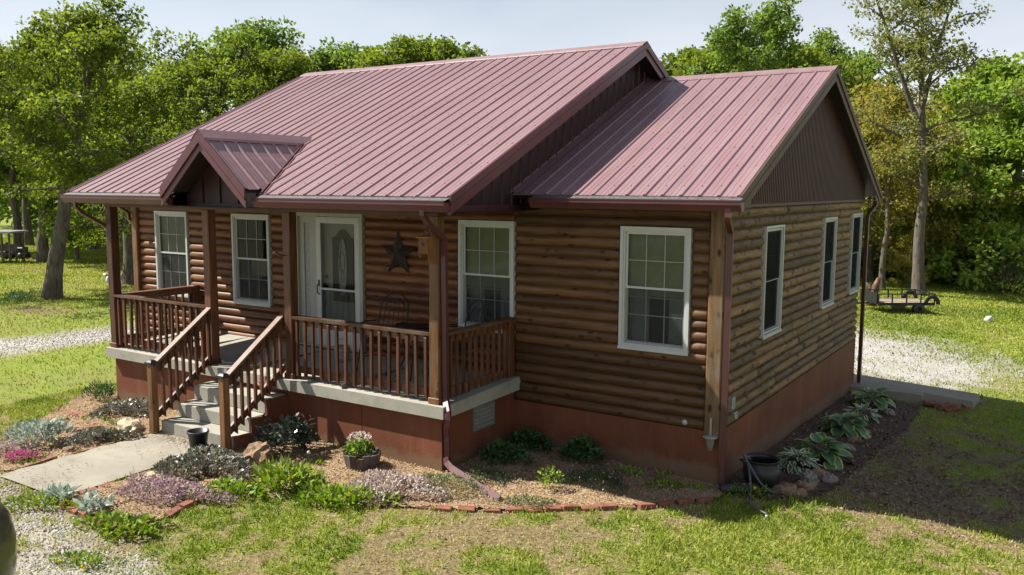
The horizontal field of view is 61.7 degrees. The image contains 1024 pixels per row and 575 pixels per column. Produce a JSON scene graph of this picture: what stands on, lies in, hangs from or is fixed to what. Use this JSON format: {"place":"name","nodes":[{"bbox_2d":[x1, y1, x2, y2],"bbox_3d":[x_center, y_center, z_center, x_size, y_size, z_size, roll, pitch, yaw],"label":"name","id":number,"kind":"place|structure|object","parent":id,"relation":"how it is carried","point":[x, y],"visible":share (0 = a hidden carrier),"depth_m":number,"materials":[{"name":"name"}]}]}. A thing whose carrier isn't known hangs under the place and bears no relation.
{"place":"outdoors","nodes":[
{"label":"outdoors","id":0,"kind":"place"},
{"bbox_2d":[0,196,1023,574],"bbox_3d":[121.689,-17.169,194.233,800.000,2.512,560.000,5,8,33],"label":"ground","id":1,"kind":"structure","parent":0,"point":[878,466],"depth_m":9.54,"materials":[{"name":"plant"}]},
{"bbox_2d":[0,502,16,574],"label":"parked car","id":2,"kind":"object","parent":1,"relation":"on","point":[8,551],"visible":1,"depth_m":6.92,"materials":[{"name":"black paint"}]},
{"bbox_2d":[0,230,28,262],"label":"garden shelter","id":3,"kind":"object","parent":1,"relation":"on","point":[9,247],"visible":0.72,"depth_m":43.25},
{"bbox_2d":[0,243,31,258],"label":"garden machine","id":4,"kind":"object","parent":1,"relation":"on","point":[20,254],"visible":0.52,"depth_m":45.03,"materials":[{"name":"black metal"}]},
{"bbox_2d":[0,290,36,306],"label":"shrub","id":5,"kind":"object","parent":1,"relation":"on","point":[7,298],"visible":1,"depth_m":26.32,"materials":[{"name":"green plant"}]},
{"bbox_2d":[4,48,34,245],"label":"oak tree","id":6,"kind":"object","parent":1,"relation":"on","point":[27,225],"depth_m":54.76,"materials":[{"name":"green plant"}]},
{"bbox_2d":[0,488,77,511],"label":"leafy weed","id":7,"kind":"object","parent":1,"relation":"on","point":[32,497],"visible":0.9,"depth_m":9.35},
{"bbox_2d":[0,177,83,235],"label":"undergrowth","id":8,"kind":"object","parent":1,"relation":"on","point":[4,206],"visible":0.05,"depth_m":66.03,"materials":[{"name":"green plant"}]},
{"bbox_2d":[0,56,101,246],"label":"oak tree","id":9,"kind":"object","parent":1,"relation":"on","point":[14,206],"visible":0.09,"depth_m":46.60,"materials":[{"name":"green plant"}]},
{"bbox_2d":[32,481,82,507],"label":"silver plant","id":10,"kind":"object","parent":1,"relation":"on","point":[55,491],"visible":0.97,"depth_m":9.51,"materials":[{"name":"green plant"}]},
{"bbox_2d":[0,29,115,262],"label":"oak tree","id":11,"kind":"object","parent":1,"relation":"on","point":[42,247],"visible":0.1,"depth_m":41.50,"materials":[{"name":"green plant"}]},
{"bbox_2d":[25,177,122,259],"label":"young tree","id":12,"kind":"object","parent":1,"relation":"on","point":[70,240],"visible":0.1,"depth_m":43.43,"materials":[{"name":"green plant"}]},
{"bbox_2d":[48,546,105,571],"bbox_3d":[-4.067,2.531,8.027,0.577,0.141,0.372,1,7,2],"label":"leafy weed","id":13,"kind":"object","parent":1,"relation":"on","point":[75,554],"visible":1,"depth_m":8.02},
{"bbox_2d":[23,433,145,467],"bbox_3d":[-5.593,2.152,11.318,0.123,0.093,1.664,5,8,33],"label":"brick edging","id":14,"kind":"object","parent":1,"relation":"on","point":[48,459],"visible":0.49,"depth_m":10.89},
{"bbox_2d":[0,389,178,469],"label":"mulch bed","id":15,"kind":"object","parent":1,"relation":"on","point":[79,402],"visible":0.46,"depth_m":12.67,"materials":[{"name":"brown wood"}]},
{"bbox_2d":[0,439,37,454],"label":"lamium patch","id":16,"kind":"object","parent":15,"relation":"on","point":[4,447],"visible":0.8,"depth_m":11.31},
{"bbox_2d":[3,449,48,462],"bbox_3d":[-6.294,2.141,10.980,0.637,0.122,0.508,5,8,33],"label":"pink phlox","id":17,"kind":"object","parent":15,"relation":"on","point":[20,454],"visible":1,"depth_m":10.93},
{"bbox_2d":[1,416,77,448],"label":"lambs ear","id":18,"kind":"object","parent":15,"relation":"on","point":[47,427],"visible":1,"depth_m":11.54},
{"bbox_2d":[80,379,116,398],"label":"green tuft","id":19,"kind":"object","parent":15,"relation":"on","point":[105,388],"visible":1,"depth_m":14.16,"materials":[{"name":"green plant"}]},
{"bbox_2d":[60,426,144,446],"bbox_3d":[-5.550,2.005,11.634,1.033,0.218,0.671,0,7,1],"label":"ajuga patch","id":20,"kind":"object","parent":15,"relation":"on","point":[102,432],"visible":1,"depth_m":11.61,"materials":[{"name":"green plant"}]},
{"bbox_2d":[89,397,159,418],"bbox_3d":[-5.901,1.829,13.290,1.095,0.239,0.860,1,7,3],"label":"ajuga patch","id":21,"kind":"object","parent":15,"relation":"on","point":[123,407],"visible":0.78,"depth_m":13.10,"materials":[{"name":"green plant"}]},
{"bbox_2d":[117,417,144,431],"bbox_3d":[-5.432,1.994,12.210,0.367,0.281,0.537,-5,8,-37],"label":"rock","id":22,"kind":"object","parent":15,"relation":"on","point":[130,423],"visible":0.65,"depth_m":12.10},
{"bbox_2d":[0,0,187,299],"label":"oak tree","id":23,"kind":"object","parent":1,"relation":"on","point":[94,35],"visible":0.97,"depth_m":27.18,"materials":[{"name":"green plant"}]},
{"bbox_2d":[0,64,212,285],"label":"spreading oak","id":24,"kind":"object","parent":1,"relation":"on","point":[143,106],"visible":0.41,"depth_m":32.03,"materials":[{"name":"green plant"}]},
{"bbox_2d":[0,432,212,495],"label":"front walk","id":25,"kind":"structure","parent":1,"relation":"on","point":[110,462],"depth_m":10.68,"materials":[{"name":"concrete"}]},
{"bbox_2d":[13,431,187,486],"bbox_3d":[-4.997,2.142,10.840,1.339,0.088,2.152,5,8,33],"label":"catkin debris","id":26,"kind":"object","parent":25,"relation":"on","point":[164,435],"visible":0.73,"depth_m":11.35,"materials":[{"name":"brown plant"}]},
{"bbox_2d":[186,428,208,447],"bbox_3d":[-4.094,1.994,11.197,0.280,0.262,0.280,5,8,33],"label":"nursery pot","id":27,"kind":"object","parent":25,"relation":"on","point":[197,436],"visible":0.71,"depth_m":11.11,"materials":[{"name":"black plastic"}]},
{"bbox_2d":[55,463,257,536],"bbox_3d":[-3.987,2.350,9.801,1.541,0.121,1.886,5,8,33],"label":"brick edging","id":28,"kind":"object","parent":1,"relation":"on","point":[174,510],"visible":0.43,"depth_m":9.25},
{"bbox_2d":[103,60,220,159],"bbox_3d":[-14.661,-5.256,38.222,7.661,9.601,6.548,-4,8,-36],"label":"oak tree","id":29,"kind":"object","parent":1,"relation":"on","point":[181,73],"visible":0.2,"depth_m":37.05,"materials":[{"name":"green plant"}]},
{"bbox_2d":[54,23,301,233],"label":"spreading oak","id":30,"kind":"object","parent":1,"relation":"on","point":[201,62],"visible":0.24,"depth_m":40.75,"materials":[{"name":"green plant"}]},
{"bbox_2d":[151,15,304,123],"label":"maple tree","id":31,"kind":"object","parent":1,"relation":"on","point":[268,37],"visible":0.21,"depth_m":44.07,"materials":[{"name":"green plant"}]},
{"bbox_2d":[192,44,320,116],"bbox_3d":[-10.616,-6.253,40.950,8.090,11.197,6.791,0,7,-4],"label":"oak tree","id":32,"kind":"object","parent":1,"relation":"on","point":[278,75],"visible":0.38,"depth_m":39.88,"materials":[{"name":"green plant"}]},
{"bbox_2d":[274,37,367,76],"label":"maple tree","id":33,"kind":"object","parent":1,"relation":"on","point":[333,59],"visible":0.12,"depth_m":46.34,"materials":[{"name":"green plant"}]},
{"bbox_2d":[0,387,723,529],"bbox_3d":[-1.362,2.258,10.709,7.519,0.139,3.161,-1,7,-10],"label":"mulch bed","id":34,"kind":"object","parent":1,"relation":"on","point":[147,507],"visible":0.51,"depth_m":10.18,"materials":[{"name":"brown wood"}]},
{"bbox_2d":[73,488,117,517],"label":"silver plant","id":35,"kind":"object","parent":34,"relation":"on","point":[93,499],"visible":1,"depth_m":9.19,"materials":[{"name":"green plant"}]},
{"bbox_2d":[68,509,173,541],"bbox_3d":[-4.068,2.428,8.757,1.119,0.217,0.629,1,7,6],"label":"leafy weed","id":36,"kind":"object","parent":34,"relation":"on","point":[112,518],"visible":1,"depth_m":8.76,"materials":[{"name":"plant"}]},
{"bbox_2d":[115,472,238,508],"bbox_3d":[-3.862,2.260,9.641,1.644,0.212,0.742,5,8,33],"label":"lamium patch","id":37,"kind":"object","parent":34,"relation":"on","point":[141,485],"visible":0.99,"depth_m":9.57,"materials":[{"name":"plant"}]},
{"bbox_2d":[151,443,258,481],"bbox_3d":[-3.700,2.131,10.454,1.576,0.224,1.134,5,8,33],"label":"ajuga patch","id":38,"kind":"object","parent":34,"relation":"on","point":[195,454],"visible":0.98,"depth_m":10.38,"materials":[{"name":"green plant"}]},
{"bbox_2d":[204,476,272,502],"bbox_3d":[-3.147,2.287,9.730,0.958,0.220,0.571,5,8,33],"label":"leafy weed","id":39,"kind":"object","parent":34,"relation":"on","point":[224,483],"visible":0.97,"depth_m":9.69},
{"bbox_2d":[243,441,274,465],"bbox_3d":[-3.197,2.149,10.854,0.385,0.350,0.504,1,7,2],"label":"rock","id":40,"kind":"object","parent":34,"relation":"on","point":[258,451],"visible":0.65,"depth_m":10.73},
{"bbox_2d":[249,412,318,457],"bbox_3d":[-2.915,1.855,11.067,0.807,0.499,0.850,5,8,33],"label":"dark shrub","id":41,"kind":"object","parent":34,"relation":"on","point":[279,433],"visible":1,"depth_m":10.99,"materials":[{"name":"green plant"}]},
{"bbox_2d":[250,454,327,498],"bbox_3d":[-2.625,2.179,9.933,1.051,0.390,0.790,1,7,5],"label":"leafy weed","id":42,"kind":"object","parent":34,"relation":"on","point":[273,469],"visible":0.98,"depth_m":9.90,"materials":[{"name":"plant"}]},
{"bbox_2d":[288,479,405,510],"bbox_3d":[-1.907,2.327,9.554,1.540,0.284,0.658,2,7,13],"label":"leafy weed","id":43,"kind":"object","parent":34,"relation":"on","point":[321,494],"visible":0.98,"depth_m":9.50,"materials":[{"name":"plant"}]},
{"bbox_2d":[2,392,702,525],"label":"bed weeds","id":44,"kind":"object","parent":34,"relation":"on","point":[104,418],"visible":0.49,"depth_m":10.66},
{"bbox_2d":[342,431,380,470],"bbox_3d":[-1.858,2.021,10.682,0.524,0.468,0.470,5,8,33],"label":"barrel planter","id":45,"kind":"object","parent":34,"relation":"on","point":[363,454],"visible":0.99,"depth_m":10.59,"materials":[{"name":"wood"}]},
{"bbox_2d":[343,468,451,505],"bbox_3d":[-1.373,2.271,9.761,1.321,0.229,0.959,5,8,33],"label":"lamium patch","id":46,"kind":"object","parent":34,"relation":"on","point":[374,479],"visible":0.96,"depth_m":9.78,"materials":[{"name":"plant"}]},
{"bbox_2d":[396,472,486,500],"bbox_3d":[-0.814,2.279,9.932,1.163,0.148,0.795,-1,7,-11],"label":"sedum mat","id":47,"kind":"object","parent":34,"relation":"on","point":[443,477],"visible":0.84,"depth_m":9.97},
{"bbox_2d":[460,468,527,486],"bbox_3d":[-0.250,2.256,10.279,0.860,0.130,0.430,2,7,16],"label":"sedum mat","id":48,"kind":"object","parent":34,"relation":"on","point":[491,472],"visible":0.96,"depth_m":10.28,"materials":[{"name":"green plant"}]},
{"bbox_2d":[479,438,533,464],"bbox_3d":[-0.074,2.083,10.929,0.801,0.291,0.584,5,8,33],"label":"columbine","id":49,"kind":"object","parent":34,"relation":"on","point":[504,447],"visible":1,"depth_m":10.86,"materials":[{"name":"green plant"}]},
{"bbox_2d":[489,494,557,509],"bbox_3d":[0.134,2.373,9.533,0.794,0.132,0.309,1,7,3],"label":"sedum mat","id":50,"kind":"object","parent":34,"relation":"on","point":[524,498],"visible":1,"depth_m":9.56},
{"bbox_2d":[507,427,552,451],"bbox_3d":[0.279,2.042,11.532,0.675,0.306,0.547,5,8,33],"label":"columbine","id":51,"kind":"object","parent":34,"relation":"on","point":[536,437],"visible":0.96,"depth_m":11.44,"materials":[{"name":"green plant"}]},
{"bbox_2d":[536,465,565,489],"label":"seedling","id":52,"kind":"object","parent":34,"relation":"on","point":[547,478],"visible":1,"depth_m":10.00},
{"bbox_2d":[557,431,604,463],"bbox_3d":[0.937,2.039,11.092,0.643,0.360,0.577,5,8,33],"label":"columbine","id":53,"kind":"object","parent":34,"relation":"on","point":[590,447],"visible":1,"depth_m":10.97,"materials":[{"name":"green plant"}]},
{"bbox_2d":[551,465,628,494],"bbox_3d":[0.924,2.245,10.120,0.905,0.247,0.588,0,7,-6],"label":"grey shrublet","id":54,"kind":"object","parent":34,"relation":"on","point":[592,472],"visible":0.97,"depth_m":10.14,"materials":[{"name":"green plant"}]},
{"bbox_2d":[640,478,713,489],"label":"leafy weed","id":55,"kind":"object","parent":34,"relation":"on","point":[675,484],"visible":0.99,"depth_m":10.24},
{"bbox_2d":[338,33,466,68],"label":"oak tree","id":56,"kind":"object","parent":1,"relation":"on","point":[398,51],"visible":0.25,"depth_m":41.92,"materials":[{"name":"green plant"}]},
{"bbox_2d":[393,33,489,61],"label":"oak tree","id":57,"kind":"object","parent":1,"relation":"on","point":[424,45],"visible":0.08,"depth_m":44.08,"materials":[{"name":"green plant"}]},
{"bbox_2d":[413,34,488,61],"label":"oak tree","id":58,"kind":"object","parent":1,"relation":"on","point":[446,47],"visible":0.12,"depth_m":43.45,"materials":[{"name":"green plant"}]},
{"bbox_2d":[60,41,882,500],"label":"log house","id":59,"kind":"structure","parent":1,"relation":"on","point":[646,259],"depth_m":11.77,"materials":[{"name":"brown wood"}]},
{"bbox_2d":[154,211,191,297],"bbox_3d":[-6.047,-0.641,15.856,0.937,1.542,0.598,5,8,33],"label":"window","id":60,"kind":"structure","parent":59,"relation":"in","point":[173,266],"depth_m":15.80,"materials":[{"name":"glass"}]},
{"bbox_2d":[231,213,273,307],"bbox_3d":[-4.258,-0.491,14.712,0.937,1.542,0.598,5,8,33],"label":"window","id":61,"kind":"structure","parent":59,"relation":"in","point":[252,272],"depth_m":14.79,"materials":[{"name":"glass"}]},
{"bbox_2d":[296,212,366,353],"bbox_3d":[-2.873,-0.073,13.558,1.447,2.200,0.183,5,8,33],"label":"front door","id":62,"kind":"structure","parent":59,"relation":"in","point":[331,262],"depth_m":13.57,"materials":[{"name":"beige paint"}]},
{"bbox_2d":[357,292,408,375],"bbox_3d":[-1.833,0.645,12.239,0.564,1.092,0.716,3,7,25],"label":"iron chair","id":63,"kind":"object","parent":59,"relation":"on","point":[385,341],"visible":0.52,"depth_m":12.38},
{"bbox_2d":[381,231,415,273],"bbox_3d":[-1.704,-0.528,12.666,0.685,0.651,0.070,5,8,33],"label":"barn star","id":64,"kind":"object","parent":59,"relation":"attached to","point":[398,252],"visible":1,"depth_m":12.65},
{"bbox_2d":[391,323,428,380],"bbox_3d":[-1.347,0.885,11.780,0.670,0.704,0.670,5,8,33],"label":"iron table","id":65,"kind":"object","parent":59,"relation":"on","point":[422,326],"visible":0.56,"depth_m":11.75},
{"bbox_2d":[416,230,436,263],"bbox_3d":[-0.994,-0.496,10.195,0.252,0.441,0.255,5,8,33],"label":"birdhouse","id":66,"kind":"object","parent":59,"relation":"attached to","point":[427,244],"visible":0.93,"depth_m":10.13,"materials":[{"name":"brown wood"}]},
{"bbox_2d":[428,299,484,376],"bbox_3d":[-0.756,0.720,11.630,0.716,1.092,0.564,-3,8,-29],"label":"iron chair","id":67,"kind":"object","parent":59,"relation":"on","point":[460,345],"visible":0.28,"depth_m":11.73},
{"bbox_2d":[457,220,515,333],"bbox_3d":[-0.217,-0.181,12.125,0.937,1.542,0.598,5,8,33],"label":"window","id":68,"kind":"structure","parent":59,"relation":"in","point":[486,249],"depth_m":12.00,"materials":[{"name":"glass"}]},
{"bbox_2d":[617,226,692,355],"bbox_3d":[1.893,0.004,10.777,0.937,1.542,0.598,5,8,33],"label":"window","id":69,"kind":"structure","parent":59,"relation":"in","point":[655,277],"depth_m":10.64,"materials":[{"name":"glass"}]},
{"bbox_2d":[703,418,717,450],"bbox_3d":[2.366,1.750,10.235,0.180,0.390,0.175,5,8,33],"label":"wall fixture","id":70,"kind":"object","parent":59,"relation":"attached to","point":[710,438],"depth_m":10.21,"materials":[{"name":"metal"}]},
{"bbox_2d":[758,224,784,339],"bbox_3d":[3.544,-0.095,11.708,0.090,1.502,0.872,5,8,33],"label":"window","id":71,"kind":"structure","parent":59,"relation":"in","point":[774,236],"depth_m":11.75,"materials":[{"name":"glass"}]},
{"bbox_2d":[817,217,837,309],"bbox_3d":[5.309,-0.426,14.426,0.090,1.502,0.872,5,8,33],"label":"window","id":72,"kind":"structure","parent":59,"relation":"in","point":[829,236],"depth_m":14.49,"materials":[{"name":"glass"}]},
{"bbox_2d":[847,213,862,294],"bbox_3d":[6.480,-0.649,16.227,0.090,1.502,0.872,5,8,33],"label":"window","id":73,"kind":"structure","parent":59,"relation":"in","point":[857,219],"depth_m":16.30,"materials":[{"name":"glass"}]},
{"bbox_2d":[17,481,999,574],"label":"fallen leaves","id":74,"kind":"object","parent":1,"relation":"on","point":[64,547],"visible":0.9,"depth_m":8.57,"materials":[{"name":"brown plant"}]},
{"bbox_2d":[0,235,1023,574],"bbox_3d":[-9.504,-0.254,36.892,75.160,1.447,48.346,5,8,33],"label":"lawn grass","id":75,"kind":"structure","parent":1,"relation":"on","point":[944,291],"depth_m":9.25,"materials":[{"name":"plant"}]},
{"bbox_2d":[0,324,1023,574],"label":"gravel stones","id":76,"kind":"object","parent":1,"relation":"on","point":[60,516],"visible":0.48,"depth_m":9.29,"materials":[{"name":"gravel"}]},
{"bbox_2d":[0,298,1023,547],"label":"leaf litter","id":77,"kind":"object","parent":1,"relation":"on","point":[962,514],"visible":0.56,"depth_m":11.29,"materials":[{"name":"plant"}]},
{"bbox_2d":[414,496,713,513],"bbox_3d":[0.633,2.445,9.581,3.429,0.140,0.278,-1,7,-8],"label":"brick edging","id":78,"kind":"object","parent":1,"relation":"on","point":[611,506],"visible":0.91,"depth_m":9.50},
{"bbox_2d":[658,44,737,75],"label":"oak tree","id":79,"kind":"object","parent":1,"relation":"on","point":[669,57],"visible":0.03,"depth_m":44.26,"materials":[{"name":"green plant"}]},
{"bbox_2d":[666,42,787,76],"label":"oak tree","id":80,"kind":"object","parent":1,"relation":"on","point":[696,59],"visible":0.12,"depth_m":41.83,"materials":[{"name":"green plant"}]},
{"bbox_2d":[720,483,757,493],"bbox_3d":[2.680,2.382,10.152,0.424,0.130,0.133,0,7,1],"label":"drain pipe","id":81,"kind":"object","parent":1,"relation":"on","point":[724,487],"visible":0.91,"depth_m":10.11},
{"bbox_2d":[674,3,813,75],"bbox_3d":[10.118,-6.695,39.777,6.077,12.460,5.636,7,9,43],"label":"oak tree","id":82,"kind":"object","parent":1,"relation":"on","point":[732,37],"visible":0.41,"depth_m":38.76,"materials":[{"name":"green plant"}]},
{"bbox_2d":[739,453,785,487],"bbox_3d":[3.046,2.276,10.453,0.466,0.403,0.466,-1,7,-9],"label":"iron cauldron","id":83,"kind":"object","parent":1,"relation":"on","point":[767,469],"visible":0.74,"depth_m":10.29,"materials":[{"name":"black metal"}]},
{"bbox_2d":[743,453,780,519],"bbox_3d":[2.939,2.282,9.951,0.432,0.456,1.040,1,7,8],"label":"garden hose","id":84,"kind":"object","parent":83,"relation":"hanging from","point":[746,457],"visible":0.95,"depth_m":10.11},
{"bbox_2d":[725,0,810,70],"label":"oak tree","id":85,"kind":"object","parent":1,"relation":"on","point":[769,17],"visible":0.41,"depth_m":41.44,"materials":[{"name":"green plant"}]},
{"bbox_2d":[733,39,868,140],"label":"oak tree","id":86,"kind":"object","parent":1,"relation":"on","point":[812,59],"visible":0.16,"depth_m":43.88,"materials":[{"name":"green plant"}]},
{"bbox_2d":[727,391,918,498],"bbox_3d":[5.099,2.277,13.178,1.440,0.394,7.620,5,8,33],"label":"leaf mould bed","id":87,"kind":"object","parent":1,"relation":"on","point":[793,478],"visible":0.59,"depth_m":13.06,"materials":[{"name":"soil"}]},
{"bbox_2d":[727,482,778,496],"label":"leafy weed","id":88,"kind":"object","parent":87,"relation":"on","point":[758,491],"visible":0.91,"depth_m":10.10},
{"bbox_2d":[771,482,796,495],"bbox_3d":[3.294,2.435,10.330,0.341,0.201,0.258,-1,7,-8],"label":"rock","id":89,"kind":"object","parent":87,"relation":"on","point":[788,488],"visible":0.62,"depth_m":10.24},
{"bbox_2d":[775,447,828,474],"bbox_3d":[3.759,2.292,11.307,0.723,0.413,0.690,-1,7,-13],"label":"hosta","id":90,"kind":"object","parent":87,"relation":"on","point":[792,463],"visible":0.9,"depth_m":11.21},
{"bbox_2d":[798,468,818,486],"bbox_3d":[3.700,2.416,10.718,0.238,0.312,0.297,1,7,1],"label":"rock","id":91,"kind":"object","parent":87,"relation":"on","point":[808,475],"visible":0.7,"depth_m":10.63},
{"bbox_2d":[789,432,854,469],"bbox_3d":[4.231,2.266,11.810,0.942,0.464,0.842,5,8,33],"label":"hosta","id":92,"kind":"object","parent":87,"relation":"on","point":[833,462],"visible":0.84,"depth_m":11.64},
{"bbox_2d":[817,412,870,438],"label":"hosta","id":93,"kind":"object","parent":87,"relation":"on","point":[858,424],"visible":0.98,"depth_m":13.28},
{"bbox_2d":[843,403,882,422],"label":"hosta","id":94,"kind":"object","parent":87,"relation":"on","point":[865,406],"visible":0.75,"depth_m":14.43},
{"bbox_2d":[848,386,895,410],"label":"hosta","id":95,"kind":"object","parent":87,"relation":"on","point":[881,402],"visible":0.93,"depth_m":15.41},
{"bbox_2d":[806,25,877,141],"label":"oak tree","id":96,"kind":"object","parent":1,"relation":"on","point":[826,41],"visible":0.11,"depth_m":46.00,"materials":[{"name":"green plant"}]},
{"bbox_2d":[837,47,932,198],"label":"maple tree","id":97,"kind":"object","parent":1,"relation":"on","point":[862,56],"visible":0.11,"depth_m":49.50,"materials":[{"name":"green plant"}]},
{"bbox_2d":[858,289,939,313],"bbox_3d":[13.109,0.475,29.791,2.841,0.714,1.508,0,7,-3],"label":"utility trailer","id":98,"kind":"object","parent":1,"relation":"on","point":[915,303],"visible":0.93,"depth_m":29.24,"materials":[{"name":"black metal"}]},
{"bbox_2d":[856,80,953,288],"bbox_3d":[15.683,-4.172,36.377,4.447,8.974,4.581,-3,7,-24],"label":"slim tree","id":99,"kind":"object","parent":1,"relation":"on","point":[897,104],"visible":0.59,"depth_m":35.79,"materials":[{"name":"green plant"}]},
{"bbox_2d":[886,229,931,287],"bbox_3d":[17.177,-1.212,37.246,2.009,2.703,2.047,3,7,21],"label":"yellow tree","id":100,"kind":"object","parent":1,"relation":"on","point":[907,239],"visible":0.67,"depth_m":37.08,"materials":[{"name":"green plant"}]},
{"bbox_2d":[846,73,980,280],"bbox_3d":[17.051,-4.840,39.247,7.292,9.812,7.430,-1,7,-10],"label":"yellow tree","id":101,"kind":"object","parent":1,"relation":"on","point":[875,233],"visible":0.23,"depth_m":38.78,"materials":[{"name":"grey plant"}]},
{"bbox_2d":[849,374,979,408],"bbox_3d":[7.666,2.243,16.777,2.500,0.660,1.240,5,8,33],"label":"concrete pad","id":102,"kind":"object","parent":1,"relation":"on","point":[911,393],"visible":0.28,"depth_m":16.35,"materials":[{"name":"concrete"}]},
{"bbox_2d":[840,0,1023,296],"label":"tall oak","id":103,"kind":"object","parent":1,"relation":"on","point":[923,49],"visible":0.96,"depth_m":33.70,"materials":[{"name":"green plant"}]},
{"bbox_2d":[860,196,1015,275],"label":"undergrowth","id":104,"kind":"object","parent":1,"relation":"on","point":[865,211],"visible":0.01,"depth_m":42.27,"materials":[{"name":"green plant"}]},
{"bbox_2d":[923,399,970,411],"bbox_3d":[7.992,2.185,15.792,0.794,0.180,0.464,5,8,33],"label":"brick pile","id":105,"kind":"object","parent":1,"relation":"on","point":[946,406],"visible":0.98,"depth_m":15.69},
{"bbox_2d":[876,118,1023,282],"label":"yellow tree","id":106,"kind":"object","parent":1,"relation":"on","point":[935,231],"visible":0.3,"depth_m":38.75,"materials":[{"name":"green plant"}]},
{"bbox_2d":[879,50,1023,258],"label":"lime tree","id":107,"kind":"object","parent":1,"relation":"on","point":[991,73],"visible":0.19,"depth_m":40.15,"materials":[{"name":"green plant"}]},
{"bbox_2d":[905,66,1022,221],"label":"yellow tree","id":108,"kind":"object","parent":1,"relation":"on","point":[947,105],"visible":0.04,"depth_m":46.75,"materials":[{"name":"green plant"}]},
{"bbox_2d":[924,241,1022,283],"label":"undergrowth","id":109,"kind":"object","parent":1,"relation":"on","point":[955,266],"visible":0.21,"depth_m":38.89,"materials":[{"name":"green plant"}]},
{"bbox_2d":[925,70,1023,291],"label":"lime tree","id":110,"kind":"object","parent":1,"relation":"on","point":[991,139],"visible":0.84,"depth_m":37.86,"materials":[{"name":"green plant"}]},
{"bbox_2d":[953,246,1023,293],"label":"brush bush","id":111,"kind":"object","parent":1,"relation":"on","point":[1016,284],"visible":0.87,"depth_m":36.84,"materials":[{"name":"green plant"}]},
{"bbox_2d":[0,0,1023,173],"label":"sky","id":112,"kind":"structure","parent":0,"point":[500,27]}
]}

